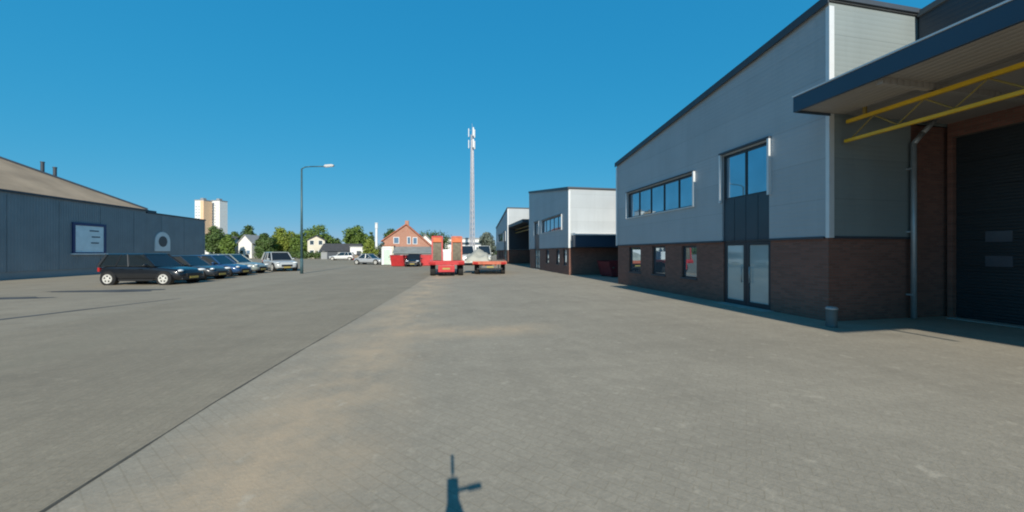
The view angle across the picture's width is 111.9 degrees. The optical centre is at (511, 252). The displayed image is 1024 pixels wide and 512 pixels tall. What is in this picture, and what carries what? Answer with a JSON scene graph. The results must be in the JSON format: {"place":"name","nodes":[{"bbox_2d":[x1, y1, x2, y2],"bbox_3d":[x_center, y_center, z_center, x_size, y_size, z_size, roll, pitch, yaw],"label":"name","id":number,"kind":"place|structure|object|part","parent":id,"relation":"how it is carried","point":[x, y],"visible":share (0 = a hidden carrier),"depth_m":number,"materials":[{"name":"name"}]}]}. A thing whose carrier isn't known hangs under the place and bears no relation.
{"place":"outdoors","nodes":[
{"label":"outdoors","id":0,"kind":"place"},
{"bbox_2d":[0,156,205,280],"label":"workshop building","id":1,"kind":"structure","parent":0,"point":[53,225],"depth_m":24.89,"materials":[{"name":"blue metal"}]},
{"bbox_2d":[71,222,107,254],"bbox_3d":[-31.473,-0.985,25.840,0.158,2.330,2.610,0,0,-11],"label":"window","id":2,"kind":"structure","parent":1,"relation":"in","point":[87,238],"depth_m":25.73,"materials":[{"name":"glass"}]},
{"bbox_2d":[0,265,372,333],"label":"parking","id":3,"kind":"structure","parent":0,"point":[181,290],"depth_m":14.21,"materials":[{"name":"grey asphalt"}]},
{"bbox_2d":[0,297,55,298],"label":"tar patch ground","id":4,"kind":"structure","parent":3,"relation":"on","point":[23,297],"depth_m":12.93,"materials":[{"name":"grey asphalt"}]},
{"bbox_2d":[0,298,178,319],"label":"tar patch ground","id":5,"kind":"structure","parent":3,"relation":"on","point":[70,311],"depth_m":9.71,"materials":[{"name":"black asphalt"}]},
{"bbox_2d":[47,289,165,291],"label":"tar patch ground","id":6,"kind":"structure","parent":3,"relation":"on","point":[132,290],"depth_m":15.29,"materials":[{"name":"grey asphalt"}]},
{"bbox_2d":[96,253,205,284],"bbox_3d":[-19.315,0.903,18.682,4.228,1.675,2.180,0,0,-2],"label":"parked car","id":7,"kind":"object","parent":3,"relation":"on","point":[163,269],"visible":1,"depth_m":17.89,"materials":[{"name":"black paint"}]},
{"bbox_2d":[171,255,230,279],"bbox_3d":[-20.294,0.969,21.651,4.228,1.545,2.120,0,0,-3],"label":"parked car","id":8,"kind":"object","parent":3,"relation":"on","point":[195,261],"visible":0.51,"depth_m":21.42,"materials":[{"name":"paint"}]},
{"bbox_2d":[196,255,252,276],"bbox_3d":[-21.028,0.969,24.666,4.028,1.545,2.100,0,0,-3],"label":"parked car","id":9,"kind":"object","parent":3,"relation":"on","point":[225,261],"visible":0.44,"depth_m":24.23,"materials":[{"name":"paint"}]},
{"bbox_2d":[202,254,268,273],"bbox_3d":[-22.222,0.944,27.695,4.528,1.595,2.140,0,0,-3],"label":"parked car","id":10,"kind":"object","parent":3,"relation":"on","point":[245,260],"visible":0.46,"depth_m":27.39,"materials":[{"name":"silver paint"}]},
{"bbox_2d":[261,252,297,271],"bbox_3d":[-21.392,0.859,31.816,4.528,1.765,2.200,0,0,41],"label":"parked car","id":11,"kind":"object","parent":3,"relation":"on","point":[275,261],"visible":0.88,"depth_m":30.96,"materials":[{"name":"silver paint"}]},
{"bbox_2d":[300,164,333,273],"bbox_3d":[-15.505,-2.674,27.566,2.499,8.740,0.260,0,0,-11],"label":"street lamp","id":12,"kind":"object","parent":3,"relation":"on","point":[301,234],"visible":1,"depth_m":27.30,"materials":[{"name":"grey metal"}]},
{"bbox_2d":[353,254,381,264],"bbox_3d":[-19.702,0.975,48.136,4.428,1.533,2.140,0,0,14],"label":"parked car","id":13,"kind":"object","parent":3,"relation":"on","point":[368,258],"visible":0.85,"depth_m":47.45,"materials":[{"name":"silver paint"}]},
{"bbox_2d":[195,198,212,233],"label":"tower block","id":14,"kind":"structure","parent":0,"point":[203,208],"depth_m":361.78,"materials":[{"name":"beige concrete"}]},
{"bbox_2d":[0,265,437,511],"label":"road","id":15,"kind":"structure","parent":0,"point":[83,401],"depth_m":5.23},
{"bbox_2d":[381,247,391,265],"bbox_3d":[-16.179,0.486,44.738,1.400,2.420,1.380,0,0,-19],"label":"site cabin","id":16,"kind":"object","parent":15,"relation":"on","point":[386,253],"visible":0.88,"depth_m":44.11,"materials":[{"name":"white metal"}]},
{"bbox_2d":[384,249,389,263],"bbox_3d":[-15.975,0.601,44.141,0.760,1.910,0.038,0,0,-19],"label":"door","id":17,"kind":"structure","parent":16,"relation":"in","point":[386,251],"depth_m":44.12,"materials":[{"name":"white plastic"}]},
{"bbox_2d":[389,255,407,265],"bbox_3d":[-13.566,1.011,42.400,1.900,1.370,3.400,0,0,1],"label":"skip container","id":18,"kind":"object","parent":15,"relation":"on","point":[397,260],"visible":0.71,"depth_m":40.99,"materials":[{"name":"red metal"}]},
{"bbox_2d":[405,254,422,266],"bbox_3d":[-11.838,0.969,41.901,2.080,1.545,4.028,0,0,-9],"label":"parked car","id":19,"kind":"object","parent":15,"relation":"on","point":[414,259],"visible":0.94,"depth_m":40.70,"materials":[{"name":"paint"}]},
{"bbox_2d":[417,255,431,265],"bbox_3d":[-10.959,1.011,43.716,2.600,1.370,2.100,0,0,-11],"label":"skip container","id":20,"kind":"object","parent":15,"relation":"on","point":[426,259],"visible":0.34,"depth_m":42.90,"materials":[{"name":"red metal"}]},
{"bbox_2d":[211,199,227,234],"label":"tower block","id":21,"kind":"structure","parent":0,"point":[219,213],"depth_m":372.41,"materials":[{"name":"white concrete"}]},
{"bbox_2d":[205,236,239,253],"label":"house","id":22,"kind":"structure","parent":0,"point":[236,241],"depth_m":101.19,"materials":[{"name":"tile"}]},
{"bbox_2d":[237,234,260,257],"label":"house","id":23,"kind":"structure","parent":0,"point":[246,244],"depth_m":97.54,"materials":[{"name":"white paint"}]},
{"bbox_2d":[350,246,362,254],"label":"flat roofed shed","id":24,"kind":"structure","parent":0,"point":[356,249],"depth_m":80.61,"materials":[{"name":"white paint"}]},
{"bbox_2d":[249,254,529,264],"bbox_3d":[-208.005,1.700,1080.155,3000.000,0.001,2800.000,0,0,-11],"label":"ground","id":25,"kind":"structure","parent":0,"point":[310,261],"depth_m":63.31,"materials":[{"name":"grey concrete"}]},
{"bbox_2d":[205,226,225,253],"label":"tree","id":26,"kind":"object","parent":25,"relation":"on","point":[213,238],"visible":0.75,"depth_m":92.85,"materials":[{"name":"green plant"}]},
{"bbox_2d":[218,234,236,253],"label":"tree","id":27,"kind":"object","parent":25,"relation":"on","point":[228,244],"visible":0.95,"depth_m":90.74,"materials":[{"name":"green plant"}]},
{"bbox_2d":[231,231,238,235],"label":"tree","id":28,"kind":"object","parent":25,"relation":"on","point":[234,233],"visible":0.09,"depth_m":112.47,"materials":[{"name":"green plant"}]},
{"bbox_2d":[236,225,256,239],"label":"tree","id":29,"kind":"object","parent":25,"relation":"on","point":[248,230],"visible":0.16,"depth_m":104.07,"materials":[{"name":"green plant"}]},
{"bbox_2d":[253,233,277,252],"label":"tree","id":30,"kind":"object","parent":25,"relation":"on","point":[265,241],"visible":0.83,"depth_m":93.92,"materials":[{"name":"green plant"}]},
{"bbox_2d":[254,249,303,258],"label":"hedge","id":31,"kind":"object","parent":25,"relation":"on","point":[258,254],"visible":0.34,"depth_m":89.88,"materials":[{"name":"green plant"}]},
{"bbox_2d":[271,226,291,251],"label":"tree","id":32,"kind":"object","parent":25,"relation":"on","point":[283,240],"visible":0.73,"depth_m":100.08,"materials":[{"name":"green plant"}]},
{"bbox_2d":[287,231,296,236],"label":"tree","id":33,"kind":"object","parent":25,"relation":"on","point":[292,233],"visible":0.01,"depth_m":113.95,"materials":[{"name":"green plant"}]},
{"bbox_2d":[289,234,306,252],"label":"tree","id":34,"kind":"object","parent":25,"relation":"on","point":[294,242],"visible":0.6,"depth_m":97.10,"materials":[{"name":"green plant"}]},
{"bbox_2d":[296,251,320,258],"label":"hedge","id":35,"kind":"object","parent":25,"relation":"on","point":[315,255],"visible":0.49,"depth_m":89.46,"materials":[{"name":"green plant"}]},
{"bbox_2d":[298,224,335,247],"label":"tree","id":36,"kind":"object","parent":25,"relation":"on","point":[311,232],"visible":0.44,"depth_m":99.90,"materials":[{"name":"green plant"}]},
{"bbox_2d":[306,235,327,257],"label":"house","id":37,"kind":"structure","parent":25,"relation":"on","point":[315,243],"depth_m":95.44,"materials":[{"name":"paint"}]},
{"bbox_2d":[333,238,341,243],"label":"tree","id":38,"kind":"object","parent":25,"relation":"on","point":[338,240],"visible":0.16,"depth_m":108.98,"materials":[{"name":"green plant"}]},
{"bbox_2d":[319,244,362,258],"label":"open shed","id":39,"kind":"structure","parent":25,"relation":"on","point":[327,250],"depth_m":85.76,"materials":[{"name":"tile"}]},
{"bbox_2d":[327,252,337,258],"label":"door","id":40,"kind":"structure","parent":39,"relation":"in","point":[328,253],"depth_m":85.10,"materials":[{"name":"grey metal"}]},
{"bbox_2d":[329,252,353,259],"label":"parked car","id":41,"kind":"object","parent":25,"relation":"on","point":[346,255],"visible":0.92,"depth_m":73.75,"materials":[{"name":"white paint"}]},
{"bbox_2d":[342,225,370,245],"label":"tree","id":42,"kind":"object","parent":25,"relation":"on","point":[355,235],"visible":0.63,"depth_m":90.71,"materials":[{"name":"green plant"}]},
{"bbox_2d":[361,238,378,255],"bbox_3d":[-23.261,-0.323,56.557,2.492,4.159,2.594,0,0,32],"label":"bush","id":43,"kind":"object","parent":25,"relation":"on","point":[367,248],"visible":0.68,"depth_m":56.24,"materials":[{"name":"green plant"}]},
{"bbox_2d":[368,232,374,247],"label":"tree","id":44,"kind":"object","parent":25,"relation":"on","point":[372,237],"visible":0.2,"depth_m":103.64,"materials":[{"name":"green plant"}]},
{"bbox_2d":[375,223,377,255],"bbox_3d":[-24.485,-1.800,62.498,0.640,7.000,0.640,0,0,-11],"label":"flue pole","id":45,"kind":"object","parent":25,"relation":"on","point":[376,235],"visible":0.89,"depth_m":62.31,"materials":[{"name":"white metal"}]},
{"bbox_2d":[376,243,385,258],"bbox_3d":[-22.155,0.074,58.807,1.800,3.523,1.792,0,0,-40],"label":"bush","id":46,"kind":"object","parent":25,"relation":"on","point":[380,251],"visible":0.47,"depth_m":58.41,"materials":[{"name":"plant"}]},
{"bbox_2d":[383,228,394,237],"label":"tree","id":47,"kind":"object","parent":25,"relation":"on","point":[388,232],"visible":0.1,"depth_m":103.48,"materials":[{"name":"green plant"}]},
{"bbox_2d":[420,230,451,248],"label":"tree","id":48,"kind":"object","parent":25,"relation":"on","point":[445,239],"visible":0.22,"depth_m":116.96,"materials":[{"name":"green plant"}]},
{"bbox_2d":[468,127,474,250],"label":"telecom mast","id":49,"kind":"object","parent":25,"relation":"on","point":[472,223],"visible":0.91,"depth_m":99.53,"materials":[{"name":"metal"}]},
{"bbox_2d":[479,232,496,255],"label":"tree","id":50,"kind":"object","parent":25,"relation":"on","point":[486,239],"visible":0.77,"depth_m":89.37,"materials":[{"name":"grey plant"}]},
{"bbox_2d":[496,207,529,263],"bbox_3d":[10.348,-2.493,59.564,25.150,8.385,11.835,0,0,-11],"label":"industrial unit","id":51,"kind":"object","parent":25,"relation":"on","point":[512,246],"visible":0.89,"depth_m":51.91,"materials":[{"name":"grey metal"}]},
{"bbox_2d":[498,233,502,241],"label":"window","id":52,"kind":"structure","parent":51,"relation":"in","point":[500,237],"depth_m":58.82,"materials":[{"name":"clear glass"}]},
{"bbox_2d":[503,231,505,240],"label":"upper window","id":53,"kind":"structure","parent":51,"relation":"in","point":[504,232],"depth_m":54.72,"materials":[{"name":"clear glass"}]},
{"bbox_2d":[508,219,528,232],"bbox_3d":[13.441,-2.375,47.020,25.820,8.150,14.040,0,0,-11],"label":"canopy","id":54,"kind":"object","parent":51,"relation":"attached to","point":[521,223],"depth_m":46.06,"materials":[{"name":"metal"}]},
{"bbox_2d":[381,221,431,254],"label":"brick house","id":55,"kind":"structure","parent":0,"point":[405,239],"depth_m":69.00,"materials":[{"name":"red brick"}]},
{"bbox_2d":[393,237,398,243],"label":"window","id":56,"kind":"structure","parent":55,"relation":"in","point":[395,239],"depth_m":68.79,"materials":[{"name":"blue glass"}]},
{"bbox_2d":[422,234,431,244],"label":"house","id":57,"kind":"structure","parent":0,"point":[427,238],"depth_m":81.70,"materials":[{"name":"white paint"}]},
{"bbox_2d":[445,238,480,249],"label":"warehouse","id":58,"kind":"structure","parent":0,"point":[465,241],"depth_m":129.13,"materials":[{"name":"white metal"}]},
{"bbox_2d":[0,0,934,245],"label":"sky","id":59,"kind":"structure","parent":0,"point":[161,106],"materials":[{"name":"blue"}]},
{"bbox_2d":[45,264,1023,511],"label":"yard","id":60,"kind":"structure","parent":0,"point":[520,388],"depth_m":3.57,"materials":[{"name":"concrete"}]},
{"bbox_2d":[39,309,372,511],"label":"road joint","id":61,"kind":"object","parent":60,"relation":"on","point":[78,488],"visible":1,"depth_m":2.87,"materials":[{"name":"black asphalt"}]},
{"bbox_2d":[429,236,464,275],"bbox_3d":[-5.529,0.274,28.913,2.560,2.837,9.525,0,0,-12],"label":"loader trailer","id":62,"kind":"object","parent":60,"relation":"on","point":[446,260],"visible":1,"depth_m":24.44,"materials":[{"name":"red paint"}]},
{"bbox_2d":[462,246,474,264],"bbox_3d":[-6.074,0.444,46.681,2.340,2.595,5.235,0,0,-11],"label":"white van","id":63,"kind":"object","parent":60,"relation":"on","point":[466,250],"visible":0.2,"depth_m":45.35,"materials":[{"name":"paint"}]},
{"bbox_2d":[478,246,492,264],"bbox_3d":[-3.727,0.444,46.115,2.340,2.595,5.235,0,0,-5],"label":"white van","id":64,"kind":"object","parent":60,"relation":"on","point":[486,249],"visible":0.2,"depth_m":45.00,"materials":[{"name":"paint"}]},
{"bbox_2d":[472,260,506,273],"bbox_3d":[-1.867,1.185,29.766,2.560,1.017,7.960,0,0,-3],"label":"flatbed trailer","id":65,"kind":"object","parent":60,"relation":"on","point":[477,268],"visible":0.98,"depth_m":25.86,"materials":[{"name":"orange paint"}]},
{"bbox_2d":[465,249,489,260],"bbox_3d":[-2.829,0.203,28.173,1.960,1.009,2.700,0,0,-3],"label":"sheeted load","id":66,"kind":"object","parent":65,"relation":"on","point":[478,255],"visible":0.97,"depth_m":27.24},
{"bbox_2d":[528,187,617,274],"bbox_3d":[15.283,-2.458,33.621,25.270,8.315,13.050,0,0,-11],"label":"industrial unit","id":67,"kind":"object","parent":60,"relation":"on","point":[572,230],"visible":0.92,"depth_m":26.24,"materials":[{"name":"grey metal"}]},
{"bbox_2d":[534,220,538,235],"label":"upper window","id":68,"kind":"structure","parent":67,"relation":"in","point":[536,225],"depth_m":35.12,"materials":[{"name":"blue glass"}]},
{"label":"glass door","id":69,"kind":"part","parent":67,"relation":"part of","materials":[{"name":"glass"}]},
{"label":"glass door","id":70,"kind":"part","parent":67,"relation":"part of","materials":[{"name":"glass"}]},
{"bbox_2d":[545,249,548,263],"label":"window","id":71,"kind":"structure","parent":67,"relation":"in","point":[547,249],"depth_m":31.27,"materials":[{"name":"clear glass"}]},
{"bbox_2d":[541,214,561,233],"bbox_3d":[3.400,-2.390,29.933,0.223,1.260,5.826,0,0,-11],"label":"window","id":72,"kind":"structure","parent":67,"relation":"in","point":[553,224],"depth_m":29.87,"materials":[{"name":"blue glass"}]},
{"bbox_2d":[556,249,558,264],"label":"window","id":73,"kind":"structure","parent":67,"relation":"in","point":[557,249],"depth_m":28.45,"materials":[{"name":"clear glass"}]},
{"bbox_2d":[562,249,566,265],"bbox_3d":[4.108,0.396,26.658,0.170,1.288,0.860,0,0,-11],"label":"window","id":74,"kind":"structure","parent":67,"relation":"in","point":[565,250],"depth_m":26.79,"materials":[{"name":"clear glass"}]},
{"bbox_2d":[597,260,617,276],"bbox_3d":[7.283,1.136,24.316,2.000,1.120,2.000,0,0,-14],"label":"skip container","id":75,"kind":"object","parent":60,"relation":"on","point":[608,267],"visible":0.61,"depth_m":23.67,"materials":[{"name":"red metal"}]},
{"bbox_2d":[615,0,946,320],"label":"industrial unit","id":76,"kind":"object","parent":60,"relation":"on","point":[742,185],"visible":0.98,"depth_m":9.29,"materials":[{"name":"grey metal"}]},
{"bbox_2d":[628,247,640,273],"bbox_3d":[6.114,0.386,17.140,0.170,1.308,1.110,0,0,-11],"label":"window","id":77,"kind":"structure","parent":76,"relation":"in","point":[634,251],"depth_m":17.24,"materials":[{"name":"clear glass"}]},
{"bbox_2d":[651,246,665,276],"bbox_3d":[6.483,0.386,15.226,0.170,1.308,1.010,0,0,-11],"label":"window","id":78,"kind":"structure","parent":76,"relation":"in","point":[659,251],"depth_m":15.31,"materials":[{"name":"clear glass"}]},
{"bbox_2d":[625,170,694,218],"bbox_3d":[6.385,-2.375,15.329,0.223,1.350,4.936,0,0,-11],"label":"window","id":79,"kind":"structure","parent":76,"relation":"in","point":[679,193],"depth_m":14.95,"materials":[{"name":"blue glass"}]},
{"bbox_2d":[680,246,696,279],"bbox_3d":[6.850,0.396,13.321,0.170,1.288,0.890,0,0,-11],"label":"window","id":80,"kind":"structure","parent":76,"relation":"in","point":[689,252],"depth_m":13.37,"materials":[{"name":"clear glass"}]},
{"bbox_3d":[7.248,0.677,11.243,0.113,2.005,0.852,0,0,-11],"label":"glass door","id":81,"kind":"part","parent":76,"relation":"part of","materials":[{"name":"glass"}]},
{"bbox_2d":[718,136,770,202],"bbox_3d":[7.256,-2.485,10.807,0.223,1.670,1.846,0,0,-11],"label":"upper window","id":82,"kind":"structure","parent":76,"relation":"in","point":[747,172],"depth_m":10.79,"materials":[{"name":"blue glass"}]},
{"bbox_3d":[7.411,0.677,10.399,0.113,2.005,0.852,0,0,-11],"label":"glass door","id":83,"kind":"part","parent":76,"relation":"part of","materials":[{"name":"glass"}]},
{"bbox_2d":[825,306,837,327],"bbox_3d":[7.264,1.464,7.865,0.224,0.465,0.224,0,0,-11],"label":"waste bin","id":84,"kind":"object","parent":60,"relation":"on","point":[831,316],"visible":1,"depth_m":7.79,"materials":[{"name":"grey metal"}]},
{"bbox_2d":[792,0,1023,328],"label":"warehouse hall","id":85,"kind":"structure","parent":60,"relation":"on","point":[957,67],"depth_m":8.08,"materials":[{"name":"metal"}]},
{"bbox_2d":[956,123,1023,325],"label":"roller door","id":86,"kind":"structure","parent":85,"relation":"in","point":[990,164],"depth_m":8.42,"materials":[{"name":"black metal"}]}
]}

